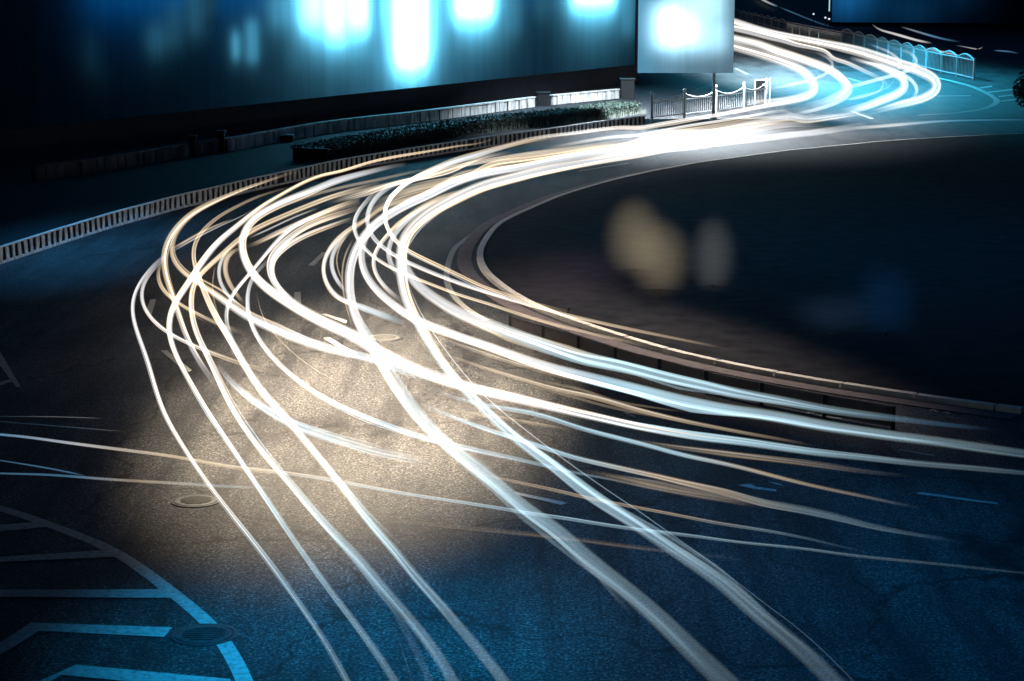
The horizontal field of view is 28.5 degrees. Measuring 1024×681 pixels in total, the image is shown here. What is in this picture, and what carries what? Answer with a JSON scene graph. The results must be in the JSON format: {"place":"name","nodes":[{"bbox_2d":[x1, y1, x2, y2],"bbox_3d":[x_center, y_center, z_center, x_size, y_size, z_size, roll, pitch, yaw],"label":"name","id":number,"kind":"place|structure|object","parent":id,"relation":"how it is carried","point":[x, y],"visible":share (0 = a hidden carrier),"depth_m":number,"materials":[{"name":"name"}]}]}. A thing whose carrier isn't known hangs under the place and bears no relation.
{"place":"outdoors","nodes":[
{"label":"outdoors","id":0,"kind":"place"},
{"bbox_2d":[0,76,717,245],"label":"pavement","id":1,"kind":"structure","parent":0,"point":[29,206],"depth_m":58.96,"materials":[{"name":"grey concrete"}]},
{"bbox_2d":[31,144,185,179],"bbox_3d":[-11.973,-5.421,60.904,0.522,0.450,7.595,5,12,24],"label":"fence","id":2,"kind":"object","parent":1,"relation":"on","point":[54,170],"depth_m":60.08,"materials":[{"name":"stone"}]},
{"bbox_2d":[187,135,197,156],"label":"gate pillar","id":3,"kind":"structure","parent":1,"relation":"on","point":[192,145],"depth_m":64.70,"materials":[{"name":"concrete"}]},
{"bbox_2d":[197,139,218,155],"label":"fence","id":4,"kind":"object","parent":1,"relation":"on","point":[205,147],"depth_m":65.45,"materials":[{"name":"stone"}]},
{"bbox_2d":[215,130,225,151],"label":"gate pillar","id":5,"kind":"structure","parent":1,"relation":"on","point":[220,135],"depth_m":66.09,"materials":[{"name":"concrete"}]},
{"bbox_2d":[280,134,293,141],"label":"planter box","id":6,"kind":"object","parent":1,"relation":"on","point":[286,137],"visible":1,"depth_m":70.05,"materials":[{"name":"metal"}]},
{"bbox_2d":[0,0,637,162],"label":"frosted frontage","id":7,"kind":"object","parent":1,"relation":"on","point":[80,76],"visible":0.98,"depth_m":74.89,"materials":[{"name":"blue glass"}]},
{"bbox_2d":[225,96,535,150],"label":"fence","id":8,"kind":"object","parent":1,"relation":"on","point":[240,142],"depth_m":76.11,"materials":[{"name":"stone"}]},
{"bbox_2d":[289,100,641,160],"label":"clipped hedge","id":9,"kind":"object","parent":1,"relation":"on","point":[345,146],"visible":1,"depth_m":71.22,"materials":[{"name":"green plant"}]},
{"bbox_2d":[536,91,550,105],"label":"gate pillar","id":10,"kind":"structure","parent":1,"relation":"on","point":[543,98],"depth_m":87.68,"materials":[{"name":"concrete"}]},
{"bbox_2d":[550,89,619,104],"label":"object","id":11,"kind":"structure","parent":1,"relation":"on","point":[576,97],"depth_m":90.45,"materials":[{"name":"stone"}]},
{"bbox_2d":[619,78,634,97],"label":"gate pillar","id":12,"kind":"structure","parent":1,"relation":"on","point":[626,87],"depth_m":92.65,"materials":[{"name":"concrete"}]},
{"bbox_2d":[0,0,1023,680],"bbox_3d":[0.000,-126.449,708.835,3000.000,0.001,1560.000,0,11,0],"label":"road","id":13,"kind":"structure","parent":0,"point":[372,516],"depth_m":25.05,"materials":[{"name":"grey asphalt"}]},
{"bbox_2d":[0,352,20,386],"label":"road marking","id":14,"kind":"object","parent":13,"relation":"on","point":[5,367],"visible":1,"depth_m":30.54,"materials":[{"name":"paint"}]},
{"bbox_2d":[0,522,48,530],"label":"road marking","id":15,"kind":"object","parent":13,"relation":"on","point":[16,526],"visible":1,"depth_m":22.16,"materials":[{"name":"paint"}]},
{"bbox_2d":[0,550,116,561],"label":"road marking","id":16,"kind":"object","parent":13,"relation":"on","point":[86,554],"visible":1,"depth_m":21.04,"materials":[{"name":"paint"}]},
{"bbox_2d":[0,622,171,653],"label":"road marking","id":17,"kind":"object","parent":13,"relation":"on","point":[19,636],"visible":1,"depth_m":18.71,"materials":[{"name":"paint"}]},
{"bbox_2d":[0,589,172,597],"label":"road marking","id":18,"kind":"object","parent":13,"relation":"on","point":[144,593],"visible":1,"depth_m":19.81,"materials":[{"name":"paint"}]},
{"bbox_2d":[0,505,252,680],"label":"road marking","id":19,"kind":"object","parent":13,"relation":"on","point":[235,662],"visible":1,"depth_m":20.11,"materials":[{"name":"paint"}]},
{"bbox_2d":[40,665,230,680],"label":"road marking","id":20,"kind":"object","parent":13,"relation":"on","point":[105,673],"visible":1,"depth_m":17.52,"materials":[{"name":"paint"}]},
{"bbox_2d":[146,299,155,314],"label":"road marking","id":21,"kind":"object","parent":13,"relation":"on","point":[150,307],"visible":1,"depth_m":36.40,"materials":[{"name":"paint"}]},
{"bbox_2d":[161,350,190,371],"bbox_3d":[-5.242,0.317,31.421,0.116,0.001,1.880,-4,11,-22],"label":"road marking","id":22,"kind":"object","parent":13,"relation":"on","point":[173,358],"visible":1,"depth_m":31.44,"materials":[{"name":"paint"}]},
{"bbox_2d":[171,494,220,507],"bbox_3d":[-3.649,1.847,23.228,0.580,0.018,0.580,0,11,0],"label":"manhole cover","id":23,"kind":"object","parent":13,"relation":"on","point":[195,500],"visible":1,"depth_m":23.19,"materials":[{"name":"metal"}]},
{"bbox_2d":[170,623,237,645],"bbox_3d":[-2.845,2.713,18.600,0.626,0.018,0.626,0,11,0],"label":"manhole cover","id":24,"kind":"object","parent":13,"relation":"on","point":[206,634],"visible":1,"depth_m":18.58,"materials":[{"name":"metal"}]},
{"bbox_2d":[294,292,300,303],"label":"road marking","id":25,"kind":"object","parent":13,"relation":"on","point":[297,296],"visible":1,"depth_m":37.38,"materials":[{"name":"paint"}]},
{"bbox_2d":[309,252,325,264],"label":"road marking","id":26,"kind":"object","parent":13,"relation":"on","point":[317,259],"visible":1,"depth_m":42.33,"materials":[{"name":"paint"}]},
{"bbox_2d":[0,115,645,263],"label":"roadside fence","id":27,"kind":"object","parent":13,"relation":"on","point":[17,249],"visible":1,"depth_m":55.89,"materials":[{"name":"white metal"}]},
{"bbox_2d":[323,314,346,322],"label":"road marking","id":28,"kind":"object","parent":13,"relation":"on","point":[338,319],"visible":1,"depth_m":35.17,"materials":[{"name":"paint"}]},
{"bbox_2d":[324,337,356,353],"bbox_3d":[-2.802,0.086,32.655,0.135,0.001,1.542,-4,11,-21],"label":"road marking","id":29,"kind":"object","parent":13,"relation":"on","point":[340,346],"visible":1,"depth_m":32.59,"materials":[{"name":"paint"}]},
{"bbox_2d":[364,334,402,341],"bbox_3d":[-2.130,-0.051,33.368,0.650,0.018,0.650,0,11,0],"label":"manhole cover","id":30,"kind":"object","parent":13,"relation":"on","point":[383,337],"visible":1,"depth_m":33.31,"materials":[{"name":"metal"}]},
{"bbox_2d":[444,234,488,319],"bbox_3d":[-0.882,-1.601,41.692,0.992,0.001,13.589,0,11,0],"label":"road marking","id":31,"kind":"object","parent":13,"relation":"on","point":[451,292],"visible":1,"depth_m":39.17,"materials":[{"name":"paint"}]},
{"bbox_2d":[515,492,566,504],"bbox_3d":[0.295,1.827,23.350,0.803,0.001,0.126,9,14,39],"label":"road marking","id":32,"kind":"object","parent":13,"relation":"on","point":[543,499],"visible":1,"depth_m":23.33,"materials":[{"name":"paint"}]},
{"bbox_2d":[578,163,628,170],"bbox_3d":[2.823,-5.296,61.413,0.172,0.001,3.002,7,13,34],"label":"road marking","id":33,"kind":"object","parent":13,"relation":"on","point":[603,167],"visible":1,"depth_m":61.24,"materials":[{"name":"paint"}]},
{"bbox_2d":[636,0,734,119],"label":"pole billboard","id":34,"kind":"object","parent":13,"relation":"on","point":[684,36],"visible":1,"depth_m":79.00,"materials":[{"name":"white metal"}]},
{"bbox_2d":[509,315,895,429],"bbox_3d":[2.338,0.407,30.114,0.523,0.320,8.751,-8,13,-35],"label":"median railing","id":35,"kind":"object","parent":13,"relation":"on","point":[761,393],"visible":1,"depth_m":29.01,"materials":[{"name":"metal"}]},
{"bbox_2d":[650,78,767,122],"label":"picket fence","id":36,"kind":"object","parent":13,"relation":"on","point":[684,105],"visible":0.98,"depth_m":82.28,"materials":[{"name":"white metal"}]},
{"bbox_2d":[457,133,1023,419],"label":"island kerb","id":37,"kind":"structure","parent":13,"relation":"on","point":[469,272],"depth_m":32.47,"materials":[{"name":"concrete"}]},
{"bbox_2d":[734,9,786,31],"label":"arched fence","id":38,"kind":"object","parent":13,"relation":"on","point":[745,15],"visible":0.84,"depth_m":208.73,"materials":[{"name":"grey metal"}]},
{"bbox_2d":[740,482,782,491],"bbox_3d":[2.970,1.721,23.937,0.509,0.001,0.387,6,12,28],"label":"road marking","id":39,"kind":"object","parent":13,"relation":"on","point":[753,487],"visible":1,"depth_m":23.83,"materials":[{"name":"paint"}]},
{"bbox_2d":[754,77,770,104],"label":"notice board","id":40,"kind":"object","parent":13,"relation":"on","point":[757,84],"visible":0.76,"depth_m":88.36,"materials":[{"name":"metal"}]},
{"bbox_2d":[787,21,840,43],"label":"glass railing","id":41,"kind":"object","parent":13,"relation":"on","point":[830,36],"visible":1,"depth_m":165.87,"materials":[{"name":"grey glass"}]},
{"bbox_2d":[804,412,840,418],"bbox_3d":[4.245,1.029,27.635,0.194,0.001,0.647,-8,14,-38],"label":"road marking","id":42,"kind":"object","parent":13,"relation":"on","point":[821,415],"visible":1,"depth_m":27.57,"materials":[{"name":"paint"}]},
{"bbox_2d":[850,111,874,118],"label":"road marking","id":43,"kind":"object","parent":13,"relation":"on","point":[863,115],"visible":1,"depth_m":82.25,"materials":[{"name":"paint"}]},
{"bbox_2d":[841,28,975,80],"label":"arched fence","id":44,"kind":"object","parent":13,"relation":"on","point":[887,45],"visible":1,"depth_m":122.54,"materials":[{"name":"white metal"}]},
{"bbox_2d":[937,95,970,96],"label":"road marking","id":45,"kind":"object","parent":13,"relation":"on","point":[954,95],"visible":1,"depth_m":94.75,"materials":[{"name":"paint"}]},
{"bbox_2d":[917,492,996,503],"bbox_3d":[5.162,1.829,23.337,0.951,0.001,0.114,6,12,31],"label":"road marking","id":46,"kind":"object","parent":13,"relation":"on","point":[938,495],"visible":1,"depth_m":23.37,"materials":[{"name":"paint"}]},
{"bbox_2d":[923,78,999,114],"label":"road marking","id":47,"kind":"object","parent":13,"relation":"on","point":[996,100],"visible":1,"depth_m":92.03,"materials":[{"name":"paint"}]},
{"bbox_2d":[988,89,1011,92],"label":"road marking","id":48,"kind":"object","parent":13,"relation":"on","point":[999,90],"visible":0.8,"depth_m":98.49,"materials":[{"name":"paint"}]},
{"bbox_2d":[1012,71,1023,106],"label":"dark bush","id":49,"kind":"object","parent":13,"relation":"on","point":[1018,86],"visible":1,"depth_m":84.08,"materials":[{"name":"green plant"}]},
{"bbox_2d":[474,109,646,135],"bbox_3d":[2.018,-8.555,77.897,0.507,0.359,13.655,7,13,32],"label":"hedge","id":50,"kind":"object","parent":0,"point":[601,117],"depth_m":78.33,"materials":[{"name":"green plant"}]},
{"bbox_2d":[483,134,1023,406],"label":"island ground","id":51,"kind":"structure","parent":0,"point":[913,249],"depth_m":41.66,"materials":[{"name":"black asphalt"}]},
{"bbox_2d":[829,0,1023,27],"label":"block","id":52,"kind":"structure","parent":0,"point":[945,13],"depth_m":197.67,"materials":[{"name":"blue"}]}
]}

